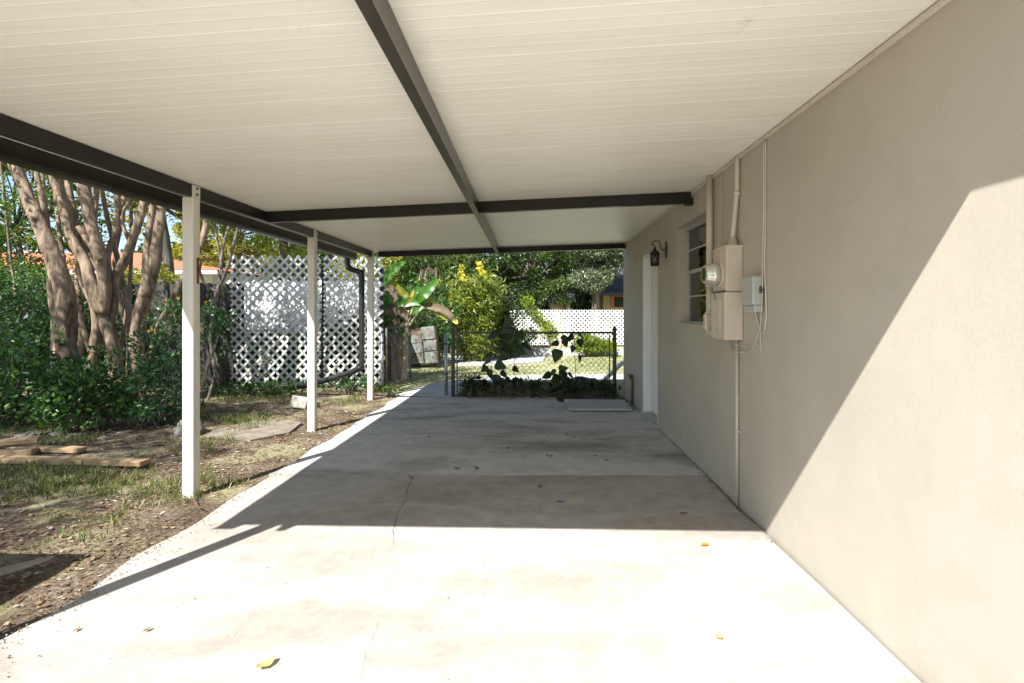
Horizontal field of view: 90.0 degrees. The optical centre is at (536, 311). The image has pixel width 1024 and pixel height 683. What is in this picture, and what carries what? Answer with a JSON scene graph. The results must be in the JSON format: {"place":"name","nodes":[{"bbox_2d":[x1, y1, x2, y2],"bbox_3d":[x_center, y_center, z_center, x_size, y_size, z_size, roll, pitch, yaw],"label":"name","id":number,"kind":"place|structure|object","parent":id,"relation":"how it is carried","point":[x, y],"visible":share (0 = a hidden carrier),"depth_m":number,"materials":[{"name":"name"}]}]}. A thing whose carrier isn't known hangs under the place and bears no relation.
{"place":"outdoors","nodes":[
{"label":"outdoors","id":0,"kind":"place"},
{"bbox_2d":[0,390,366,546],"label":"grass","id":1,"kind":"structure","parent":0,"point":[51,487],"depth_m":4.26,"materials":[{"name":"green plant"}]},
{"bbox_2d":[0,475,411,682],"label":"driveway","id":2,"kind":"structure","parent":0,"point":[315,618],"depth_m":2.47,"materials":[{"name":"concrete"}]},
{"bbox_2d":[252,655,275,672],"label":"fallen leaf","id":3,"kind":"object","parent":2,"relation":"on","point":[268,661],"visible":1,"depth_m":2.03,"materials":[{"name":"yellow plant"}]},
{"bbox_2d":[0,162,622,290],"label":"sky","id":4,"kind":"structure","parent":0,"point":[123,240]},
{"bbox_2d":[0,316,801,639],"bbox_3d":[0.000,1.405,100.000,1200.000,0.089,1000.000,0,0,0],"label":"ground","id":5,"kind":"structure","parent":0,"point":[74,580],"depth_m":4.13,"materials":[{"name":"brown soil"}]},
{"bbox_2d":[0,447,37,455],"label":"lumber board","id":6,"kind":"object","parent":5,"relation":"on","point":[27,451],"visible":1,"depth_m":4.83,"materials":[{"name":"brown wood"}]},
{"bbox_2d":[13,431,36,437],"bbox_3d":[-5.707,1.415,5.728,0.213,0.143,0.174,0,0,-30],"label":"rock","id":7,"kind":"object","parent":5,"relation":"on","point":[33,433],"visible":0.44,"depth_m":5.69,"materials":[{"name":"stone"}]},
{"bbox_2d":[0,253,50,398],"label":"shrub","id":8,"kind":"object","parent":5,"relation":"on","point":[19,298],"visible":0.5,"depth_m":7.89,"materials":[{"name":"green plant"}]},
{"bbox_2d":[0,556,55,575],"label":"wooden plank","id":9,"kind":"object","parent":5,"relation":"on","point":[4,570],"visible":1,"depth_m":2.77,"materials":[{"name":"wood"}]},
{"bbox_2d":[0,163,79,402],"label":"crape myrtle","id":10,"kind":"object","parent":5,"relation":"on","point":[62,300],"visible":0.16,"depth_m":6.95,"materials":[{"name":"brown plant"}]},
{"bbox_2d":[4,445,86,452],"bbox_3d":[-4.806,1.343,5.015,0.783,0.045,0.100,0,0,5],"label":"lumber board","id":11,"kind":"object","parent":5,"relation":"on","point":[58,449],"visible":0.7,"depth_m":4.97,"materials":[{"name":"brown wood"}]},
{"bbox_2d":[0,435,40,445],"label":"lumber board","id":12,"kind":"object","parent":11,"relation":"on","point":[19,440],"visible":1,"depth_m":5.03,"materials":[{"name":"brown wood"}]},
{"bbox_2d":[0,313,93,429],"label":"shrub","id":13,"kind":"object","parent":5,"relation":"on","point":[23,374],"visible":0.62,"depth_m":6.13,"materials":[{"name":"green plant"}]},
{"bbox_2d":[0,254,94,321],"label":"hedge","id":14,"kind":"object","parent":5,"relation":"on","point":[35,268],"visible":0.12,"depth_m":9.74,"materials":[{"name":"green plant"}]},
{"bbox_2d":[0,162,108,282],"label":"tree","id":15,"kind":"object","parent":5,"relation":"on","point":[18,248],"visible":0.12,"depth_m":11.65,"materials":[{"name":"green plant"}]},
{"bbox_2d":[0,267,137,393],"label":"hedge","id":16,"kind":"object","parent":5,"relation":"on","point":[18,286],"visible":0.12,"depth_m":8.56,"materials":[{"name":"green plant"}]},
{"bbox_2d":[25,343,121,419],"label":"shrub","id":17,"kind":"object","parent":5,"relation":"on","point":[101,351],"visible":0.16,"depth_m":6.62,"materials":[{"name":"green plant"}]},
{"bbox_2d":[0,161,147,410],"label":"crape myrtle","id":18,"kind":"object","parent":5,"relation":"on","point":[100,290],"visible":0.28,"depth_m":7.27,"materials":[{"name":"brown plant"}]},
{"bbox_2d":[5,356,143,436],"bbox_3d":[-5.297,0.960,5.913,1.206,0.896,1.028,0,0,-41],"label":"shrub","id":19,"kind":"object","parent":5,"relation":"on","point":[75,383],"visible":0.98,"depth_m":5.81,"materials":[{"name":"green plant"}]},
{"bbox_2d":[0,455,150,466],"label":"lumber board","id":20,"kind":"object","parent":5,"relation":"on","point":[111,461],"visible":0.95,"depth_m":4.59,"materials":[{"name":"brown wood"}]},
{"bbox_2d":[0,283,243,385],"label":"wooden fence","id":21,"kind":"object","parent":5,"relation":"on","point":[166,289],"visible":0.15,"depth_m":9.50,"materials":[{"name":"wood"}]},
{"bbox_2d":[95,259,181,283],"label":"bush","id":22,"kind":"object","parent":5,"relation":"on","point":[164,273],"visible":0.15,"depth_m":10.57,"materials":[{"name":"green plant"}]},
{"bbox_2d":[75,183,210,283],"bbox_3d":[-9.435,-1.611,13.002,5.086,6.272,2.843,0,0,0],"label":"tree","id":23,"kind":"object","parent":5,"relation":"on","point":[167,258],"visible":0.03,"depth_m":12.95,"materials":[{"name":"green plant"}]},
{"bbox_2d":[98,327,205,429],"bbox_3d":[-4.603,0.806,6.225,0.903,1.244,0.974,0,0,28],"label":"shrub","id":24,"kind":"object","parent":5,"relation":"on","point":[165,361],"visible":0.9,"depth_m":6.12,"materials":[{"name":"green plant"}]},
{"bbox_2d":[0,253,306,343],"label":"neighbour house","id":25,"kind":"structure","parent":5,"relation":"on","point":[210,274],"depth_m":20.10,"materials":[{"name":"ceramic"}]},
{"bbox_2d":[127,203,209,406],"bbox_3d":[-4.838,-1.464,7.132,3.443,6.323,4.103,0,0,0],"label":"crape myrtle","id":26,"kind":"object","parent":5,"relation":"on","point":[152,251],"visible":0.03,"depth_m":7.34,"materials":[{"name":"brown plant"}]},
{"bbox_2d":[172,419,204,435],"bbox_3d":[-3.967,1.346,5.839,0.282,0.264,0.364,0,0,-43],"label":"rock","id":27,"kind":"object","parent":5,"relation":"on","point":[177,431],"visible":0.26,"depth_m":5.75,"materials":[{"name":"stone"}]},
{"bbox_2d":[139,292,239,409],"bbox_3d":[-4.901,0.544,7.288,1.224,1.718,0.668,0,0,0],"label":"shrub","id":28,"kind":"object","parent":5,"relation":"on","point":[162,329],"visible":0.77,"depth_m":7.26,"materials":[{"name":"green plant"}]},
{"bbox_2d":[0,388,405,636],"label":"leaf litter","id":29,"kind":"object","parent":5,"relation":"on","point":[77,547],"visible":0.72,"depth_m":3.83,"materials":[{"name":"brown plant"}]},
{"bbox_2d":[170,221,238,401],"bbox_3d":[-4.583,-0.554,7.702,1.760,4.074,1.450,0,0,-31],"label":"thin tree","id":30,"kind":"object","parent":5,"relation":"on","point":[221,277],"visible":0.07,"depth_m":7.88,"materials":[{"name":"brown plant"}]},
{"bbox_2d":[210,286,235,388],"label":"shrub","id":31,"kind":"object","parent":5,"relation":"on","point":[220,362],"visible":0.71,"depth_m":9.14,"materials":[{"name":"green plant"}]},
{"bbox_2d":[170,212,279,275],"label":"tree","id":32,"kind":"object","parent":5,"relation":"on","point":[211,244],"visible":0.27,"depth_m":22.61,"materials":[{"name":"green plant"}]},
{"bbox_2d":[233,266,237,384],"bbox_3d":[-5.520,0.325,9.400,0.060,2.350,0.060,0,0,0],"label":"lattice post","id":33,"kind":"object","parent":5,"relation":"on","point":[235,325],"visible":0.4,"depth_m":9.37,"materials":[{"name":"white wood"}]},
{"bbox_2d":[202,419,301,441],"bbox_3d":[-3.346,1.409,6.114,1.073,0.042,0.934,0,0,17],"label":"stepping stone","id":34,"kind":"object","parent":5,"relation":"on","point":[285,427],"visible":0.75,"depth_m":5.99,"materials":[{"name":"beige stone"}]},
{"bbox_2d":[203,377,306,398],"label":"shrub","id":35,"kind":"object","parent":5,"relation":"on","point":[262,387],"visible":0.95,"depth_m":8.41,"materials":[{"name":"green plant"}]},
{"bbox_2d":[208,220,306,342],"bbox_3d":[-7.566,-1.341,15.103,4.696,5.733,3.064,0,0,0],"label":"tree","id":36,"kind":"object","parent":5,"relation":"on","point":[284,248],"visible":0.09,"depth_m":14.61,"materials":[{"name":"green plant"}]},
{"bbox_2d":[230,255,321,386],"bbox_3d":[-4.735,0.165,9.306,1.660,2.400,0.021,0,0,0],"label":"lattice screen","id":37,"kind":"object","parent":5,"relation":"on","point":[268,318],"visible":0.77,"depth_m":9.29,"materials":[{"name":"white wood"}]},
{"bbox_2d":[244,330,349,380],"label":"bush","id":38,"kind":"object","parent":5,"relation":"on","point":[279,361],"visible":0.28,"depth_m":10.18,"materials":[{"name":"green plant"}]},
{"bbox_2d":[227,280,378,333],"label":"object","id":39,"kind":"object","parent":5,"relation":"on","point":[289,316],"visible":0.37,"depth_m":10.24,"materials":[{"name":"white paint"}]},
{"bbox_2d":[290,395,319,408],"bbox_3d":[-3.377,1.332,7.495,0.260,0.170,0.320,5,-13,14],"label":"splash block","id":40,"kind":"object","parent":5,"relation":"on","point":[299,402],"depth_m":7.34,"materials":[{"name":"concrete"}]},
{"bbox_2d":[257,365,359,391],"bbox_3d":[-3.783,1.121,8.543,1.985,0.518,0.136,0,0,13],"label":"drain pipe","id":41,"kind":"object","parent":5,"relation":"on","point":[353,371],"visible":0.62,"depth_m":8.42,"materials":[{"name":"black plastic"}]},
{"bbox_2d":[244,259,400,379],"bbox_3d":[-4.738,0.220,10.754,3.621,2.638,0.950,0,0,0],"label":"creeper","id":42,"kind":"object","parent":5,"relation":"on","point":[272,334],"visible":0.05,"depth_m":10.64,"materials":[{"name":"green plant"}]},
{"bbox_2d":[322,265,325,386],"bbox_3d":[-3.900,0.325,9.400,0.060,2.350,0.060,0,0,0],"label":"lattice post","id":43,"kind":"object","parent":5,"relation":"on","point":[323,321],"visible":0.58,"depth_m":9.37,"materials":[{"name":"white wood"}]},
{"bbox_2d":[317,371,376,393],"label":"shrub","id":44,"kind":"object","parent":5,"relation":"on","point":[347,387],"visible":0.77,"depth_m":8.88,"materials":[{"name":"green plant"}]},
{"bbox_2d":[323,255,383,386],"bbox_3d":[-3.340,0.165,9.345,1.110,2.400,0.021,0,0,0],"label":"lattice screen","id":45,"kind":"object","parent":5,"relation":"on","point":[346,313],"visible":0.67,"depth_m":9.34,"materials":[{"name":"white wood"}]},
{"bbox_2d":[290,247,423,349],"bbox_3d":[-6.317,-1.605,18.053,4.681,6.294,3.646,0,0,-22],"label":"tree","id":46,"kind":"object","parent":5,"relation":"on","point":[404,273],"visible":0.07,"depth_m":17.41,"materials":[{"name":"green plant"}]},
{"bbox_2d":[319,306,401,380],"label":"bush","id":47,"kind":"object","parent":5,"relation":"on","point":[349,348],"visible":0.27,"depth_m":10.20,"materials":[{"name":"green plant"}]},
{"bbox_2d":[326,252,401,298],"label":"shrub","id":48,"kind":"object","parent":5,"relation":"on","point":[363,261],"visible":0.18,"depth_m":12.25,"materials":[{"name":"green plant"}]},
{"bbox_2d":[112,233,622,330],"bbox_3d":[4.258,-1.730,33.611,67.130,10.074,8.921,0,0,0],"label":"wood","id":49,"kind":"object","parent":5,"relation":"on","point":[261,270],"visible":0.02,"depth_m":32.28,"materials":[{"name":"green plant"}]},
{"bbox_2d":[379,266,383,384],"bbox_3d":[-2.840,0.325,9.400,0.060,2.350,0.060,0,0,0],"label":"lattice post","id":50,"kind":"object","parent":5,"relation":"on","point":[381,297],"visible":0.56,"depth_m":9.37,"materials":[{"name":"white wood"}]},
{"bbox_2d":[380,333,383,393],"bbox_3d":[-2.680,0.935,8.900,0.068,1.130,0.068,0,0,0],"label":"gate post","id":51,"kind":"object","parent":5,"relation":"on","point":[381,358],"visible":0.89,"depth_m":8.88,"materials":[{"name":"metal"}]},
{"bbox_2d":[246,282,410,384],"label":"chain link gate","id":52,"kind":"structure","parent":51,"relation":"attached to","point":[387,352],"depth_m":9.37,"materials":[{"name":"metal"}]},
{"bbox_2d":[376,383,400,396],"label":"shrub","id":53,"kind":"object","parent":5,"relation":"on","point":[386,388],"visible":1,"depth_m":8.45,"materials":[{"name":"green plant"}]},
{"bbox_2d":[377,261,457,380],"bbox_3d":[-2.468,0.248,10.666,1.705,2.613,0.431,0,0,0],"label":"banana plant","id":54,"kind":"object","parent":5,"relation":"on","point":[417,297],"visible":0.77,"depth_m":10.59,"materials":[{"name":"green plant"}]},
{"bbox_2d":[408,326,440,365],"bbox_3d":[-2.892,0.873,13.142,0.857,1.037,0.318,0,0,0],"label":"tile panel","id":55,"kind":"object","parent":5,"relation":"on","point":[425,347],"visible":0.8,"depth_m":12.98,"materials":[{"name":"white ceramic"}]},
{"bbox_2d":[375,252,500,353],"bbox_3d":[-3.392,-1.725,17.420,4.328,6.521,3.132,0,0,-20],"label":"tree","id":56,"kind":"object","parent":5,"relation":"on","point":[411,262],"visible":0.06,"depth_m":16.88,"materials":[{"name":"green plant"}]},
{"bbox_2d":[420,253,504,355],"bbox_3d":[-2.562,-0.678,16.505,2.772,4.157,2.425,0,0,-42],"label":"bamboo clump","id":57,"kind":"object","parent":5,"relation":"on","point":[449,267],"visible":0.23,"depth_m":16.07,"materials":[{"name":"plant"}]},
{"bbox_2d":[457,373,487,397],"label":"shrub","id":58,"kind":"object","parent":5,"relation":"on","point":[473,379],"visible":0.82,"depth_m":8.45,"materials":[{"name":"green plant"}]},
{"bbox_2d":[0,0,951,497],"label":"carport","id":59,"kind":"object","parent":5,"relation":"on","point":[348,130],"visible":0.96,"depth_m":2.65,"materials":[{"name":"white metal"}]},
{"bbox_2d":[407,252,545,327],"bbox_3d":[-2.185,-1.219,19.589,5.354,5.617,3.039,0,0,0],"label":"tree","id":60,"kind":"object","parent":5,"relation":"on","point":[519,258],"visible":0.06,"depth_m":19.16,"materials":[{"name":"green plant"}]},
{"bbox_2d":[440,263,512,361],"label":"bamboo clump","id":61,"kind":"object","parent":5,"relation":"in","point":[476,297],"visible":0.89,"depth_m":14.20,"materials":[{"name":"plant"}]},
{"bbox_2d":[418,267,440,283],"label":"dead frond","id":62,"kind":"object","parent":61,"relation":"hanging from","point":[435,272],"visible":0.67,"depth_m":14.45,"materials":[{"name":"beige plant"}]},
{"bbox_2d":[458,264,467,281],"bbox_3d":[-1.969,-1.029,13.607,0.244,0.493,0.244,0,0,41],"label":"flower cluster","id":63,"kind":"object","parent":61,"relation":"attached to","point":[462,273],"visible":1,"depth_m":13.58,"materials":[{"name":"yellow plant"}]},
{"bbox_2d":[475,261,485,277],"bbox_3d":[-1.469,-1.127,13.607,0.288,0.480,0.264,0,0,-39],"label":"flower cluster","id":64,"kind":"object","parent":61,"relation":"attached to","point":[479,268],"visible":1,"depth_m":13.58,"materials":[{"name":"yellow plant"}]},
{"bbox_2d":[466,382,494,396],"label":"edging block","id":65,"kind":"structure","parent":5,"relation":"on","point":[479,393],"depth_m":8.43,"materials":[{"name":"concrete"}]},
{"bbox_2d":[353,354,622,391],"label":"yard grass","id":66,"kind":"structure","parent":5,"relation":"on","point":[521,372],"depth_m":12.47,"materials":[{"name":"green plant"}]},
{"bbox_2d":[481,316,531,384],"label":"broadleaf weed","id":67,"kind":"object","parent":5,"relation":"on","point":[504,355],"visible":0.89,"depth_m":8.45,"materials":[{"name":"green plant"}]},
{"bbox_2d":[495,381,523,396],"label":"edging block","id":68,"kind":"structure","parent":5,"relation":"on","point":[508,393],"depth_m":8.41,"materials":[{"name":"concrete"}]},
{"bbox_2d":[485,250,579,347],"bbox_3d":[-0.133,-1.525,20.010,3.967,6.100,3.233,0,0,0],"label":"tree","id":69,"kind":"object","parent":5,"relation":"on","point":[532,271],"visible":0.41,"depth_m":19.66,"materials":[{"name":"green plant"}]},
{"bbox_2d":[451,326,616,397],"bbox_3d":[-0.040,0.865,8.550,2.774,1.270,0.074,0,0,0],"label":"chain link fence","id":70,"kind":"object","parent":5,"relation":"on","point":[453,348],"visible":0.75,"depth_m":8.55,"materials":[{"name":"metal"}]},
{"bbox_2d":[525,381,552,396],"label":"edging block","id":71,"kind":"structure","parent":5,"relation":"on","point":[528,391],"depth_m":8.46,"materials":[{"name":"concrete"}]},
{"bbox_2d":[488,251,591,329],"bbox_3d":[0.805,-2.354,23.994,5.719,7.781,4.838,0,0,-28],"label":"tree","id":72,"kind":"object","parent":5,"relation":"on","point":[580,299],"visible":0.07,"depth_m":23.49,"materials":[{"name":"green plant"}]},
{"bbox_2d":[462,376,621,397],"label":"shrub","id":73,"kind":"object","parent":5,"relation":"on","point":[570,386],"visible":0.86,"depth_m":8.40,"materials":[{"name":"green plant"}]},
{"bbox_2d":[532,335,572,396],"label":"broadleaf weed","id":74,"kind":"object","parent":5,"relation":"on","point":[557,354],"visible":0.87,"depth_m":8.45,"materials":[{"name":"green plant"}]},
{"bbox_2d":[510,310,622,347],"bbox_3d":[2.070,0.687,17.046,5.891,1.526,0.108,0,0,0],"label":"lattice fence","id":75,"kind":"object","parent":5,"relation":"on","point":[596,322],"visible":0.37,"depth_m":16.99,"materials":[{"name":"white wood"}]},
{"bbox_2d":[520,296,557,347],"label":"climbing vine","id":76,"kind":"object","parent":75,"relation":"attached to","point":[546,327],"visible":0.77,"depth_m":16.84,"materials":[{"name":"green plant"}]},
{"bbox_2d":[553,381,581,398],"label":"edging block","id":77,"kind":"structure","parent":5,"relation":"on","point":[566,395],"depth_m":8.46,"materials":[{"name":"concrete"}]},
{"bbox_2d":[520,348,622,355],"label":"garden kerb","id":78,"kind":"structure","parent":5,"relation":"on","point":[543,352],"depth_m":16.60,"materials":[{"name":"concrete"}]},
{"bbox_2d":[567,331,583,379],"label":"broadleaf weed","id":79,"kind":"object","parent":5,"relation":"on","point":[578,341],"visible":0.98,"depth_m":8.43,"materials":[{"name":"green plant"}]},
{"bbox_2d":[571,330,601,355],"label":"bush","id":80,"kind":"object","parent":5,"relation":"on","point":[587,342],"visible":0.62,"depth_m":16.03,"materials":[{"name":"green plant"}]},
{"bbox_2d":[565,249,622,345],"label":"tree","id":81,"kind":"object","parent":5,"relation":"on","point":[598,278],"visible":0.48,"depth_m":19.38,"materials":[{"name":"green plant"}]},
{"bbox_2d":[583,379,610,397],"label":"edging block","id":82,"kind":"structure","parent":5,"relation":"on","point":[592,394],"depth_m":8.43,"materials":[{"name":"concrete"}]},
{"bbox_2d":[589,337,619,356],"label":"bush","id":83,"kind":"object","parent":5,"relation":"on","point":[603,348],"visible":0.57,"depth_m":16.15,"materials":[{"name":"green plant"}]},
{"bbox_2d":[588,249,622,282],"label":"tree","id":84,"kind":"object","parent":5,"relation":"on","point":[612,251],"visible":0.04,"depth_m":20.04,"materials":[{"name":"green plant"}]},
{"bbox_2d":[623,0,1023,682],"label":"house","id":85,"kind":"structure","parent":5,"relation":"on","point":[881,438],"depth_m":2.14,"materials":[{"name":"beige paint"}]},
{"bbox_2d":[652,256,656,414],"bbox_3d":[1.604,0.310,6.620,0.046,2.100,0.820,0,0,0],"label":"door","id":86,"kind":"structure","parent":85,"relation":"in","point":[654,268],"depth_m":6.84,"materials":[{"name":"white paint"}]},
{"bbox_2d":[649,240,667,265],"bbox_3d":[1.367,-0.661,5.760,0.200,0.292,0.136,0,0,0],"label":"wall lantern","id":87,"kind":"object","parent":85,"relation":"attached to","point":[654,252],"depth_m":5.74,"materials":[{"name":"black metal"}]},
{"bbox_2d":[677,218,705,325],"bbox_3d":[1.543,-0.370,4.885,0.148,1.000,0.930,0,0,0],"label":"window","id":88,"kind":"structure","parent":85,"relation":"in","point":[696,233],"depth_m":5.09,"materials":[{"name":"metal"}]},
{"bbox_2d":[703,175,712,335],"bbox_3d":[1.424,-0.462,4.079,0.078,1.317,0.348,0,0,0],"label":"conduit","id":89,"kind":"object","parent":85,"relation":"attached to","point":[709,247],"visible":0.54,"depth_m":4.20,"materials":[{"name":"beige paint"}]},
{"bbox_2d":[721,172,721,246],"bbox_3d":[1.460,-0.799,4.032,0.007,0.598,0.012,0,0,0],"label":"cable","id":90,"kind":"object","parent":85,"relation":"attached to","point":[721,209],"visible":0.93,"depth_m":4.03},
{"bbox_2d":[701,237,742,339],"bbox_3d":[1.349,-0.170,3.763,0.237,0.740,0.293,0,0,0],"label":"electric meter box","id":91,"kind":"object","parent":85,"relation":"attached to","point":[722,274],"visible":0.99,"depth_m":3.63,"materials":[{"name":"tan painted metal"},{"name":"glass"}]},
{"bbox_2d":[730,155,739,236],"bbox_3d":[1.442,-0.830,3.701,0.044,0.583,0.078,0,0,-20],"label":"conduit","id":92,"kind":"object","parent":85,"relation":"attached to","point":[736,197],"visible":0.98,"depth_m":3.68,"materials":[{"name":"beige paint"}]},
{"bbox_2d":[735,340,739,505],"bbox_3d":[1.452,0.800,3.700,0.030,1.200,0.040,0,0,0],"label":"conduit","id":93,"kind":"object","parent":85,"relation":"attached to","point":[737,431],"visible":0.86,"depth_m":3.69,"materials":[{"name":"beige paint"}]},
{"bbox_2d":[742,275,763,311],"bbox_3d":[1.429,-0.117,3.366,0.073,0.235,0.208,0,0,0],"label":"phone junction box","id":94,"kind":"object","parent":85,"relation":"attached to","point":[752,289],"visible":1,"depth_m":3.30,"materials":[{"name":"grey plastic"}]},
{"bbox_2d":[755,139,766,333],"bbox_3d":[1.458,-0.479,3.315,0.017,1.239,0.153,0,0,-4],"label":"cable","id":95,"kind":"object","parent":85,"relation":"attached to","point":[763,332],"visible":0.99,"depth_m":3.26,"materials":[{"name":"beige plastic"}]},
{"bbox_2d":[760,139,763,313],"bbox_3d":[1.448,-0.542,3.279,0.012,1.111,0.047,0,0,0],"label":"cable","id":96,"kind":"object","parent":85,"relation":"attached to","point":[763,229],"visible":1,"depth_m":3.26,"materials":[{"name":"beige plastic"}]},
{"bbox_2d":[408,355,545,365],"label":"patio","id":97,"kind":"structure","parent":0,"point":[528,359],"depth_m":14.32,"materials":[{"name":"concrete"}]},
{"bbox_2d":[378,271,463,360],"bbox_3d":[-3.404,0.202,13.906,2.890,2.620,1.513,0,0,0],"label":"bush","id":98,"kind":"object","parent":97,"relation":"on","point":[437,319],"visible":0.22,"depth_m":13.77,"materials":[{"name":"green plant"}]},
{"bbox_2d":[490,325,510,357],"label":"bush","id":99,"kind":"object","parent":97,"relation":"on","point":[498,344],"visible":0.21,"depth_m":15.39,"materials":[{"name":"green plant"}]},
{"bbox_2d":[494,294,538,357],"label":"bush","id":100,"kind":"object","parent":97,"relation":"on","point":[506,312],"visible":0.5,"depth_m":15.39,"materials":[{"name":"green plant"}]},
{"bbox_2d":[269,397,703,475],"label":"carport floor","id":101,"kind":"structure","parent":0,"point":[394,441],"depth_m":5.44,"materials":[{"name":"grey concrete"}]},
{"bbox_2d":[564,399,631,410],"bbox_3d":[0.895,1.376,7.555,0.930,0.042,0.790,0,0,0],"label":"paving slab","id":102,"kind":"object","parent":101,"relation":"on","point":[593,405],"depth_m":7.41,"materials":[{"name":"concrete"}]},
{"bbox_2d":[395,374,622,396],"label":"path","id":103,"kind":"structure","parent":0,"point":[435,390],"depth_m":9.56,"materials":[{"name":"concrete"}]},
{"bbox_2d":[444,334,447,394],"bbox_3d":[-1.515,0.935,8.600,0.068,1.130,0.068,0,0,0],"label":"gate post","id":104,"kind":"object","parent":103,"relation":"on","point":[445,364],"visible":0.88,"depth_m":8.57,"materials":[{"name":"metal"}]},
{"bbox_2d":[583,269,622,344],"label":"yellow house","id":105,"kind":"structure","parent":0,"point":[611,297],"depth_m":21.50,"materials":[{"name":"paint"}]},
{"bbox_2d":[611,296,622,306],"bbox_3d":[3.601,-0.475,21.440,0.900,0.550,0.080,0,0,0],"label":"window frame","id":106,"kind":"structure","parent":105,"relation":"in","point":[616,301],"depth_m":21.40,"materials":[{"name":"wood"}]},
{"bbox_2d":[361,475,921,682],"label":"driveway","id":107,"kind":"structure","parent":0,"point":[646,611],"depth_m":2.53,"materials":[{"name":"concrete"}]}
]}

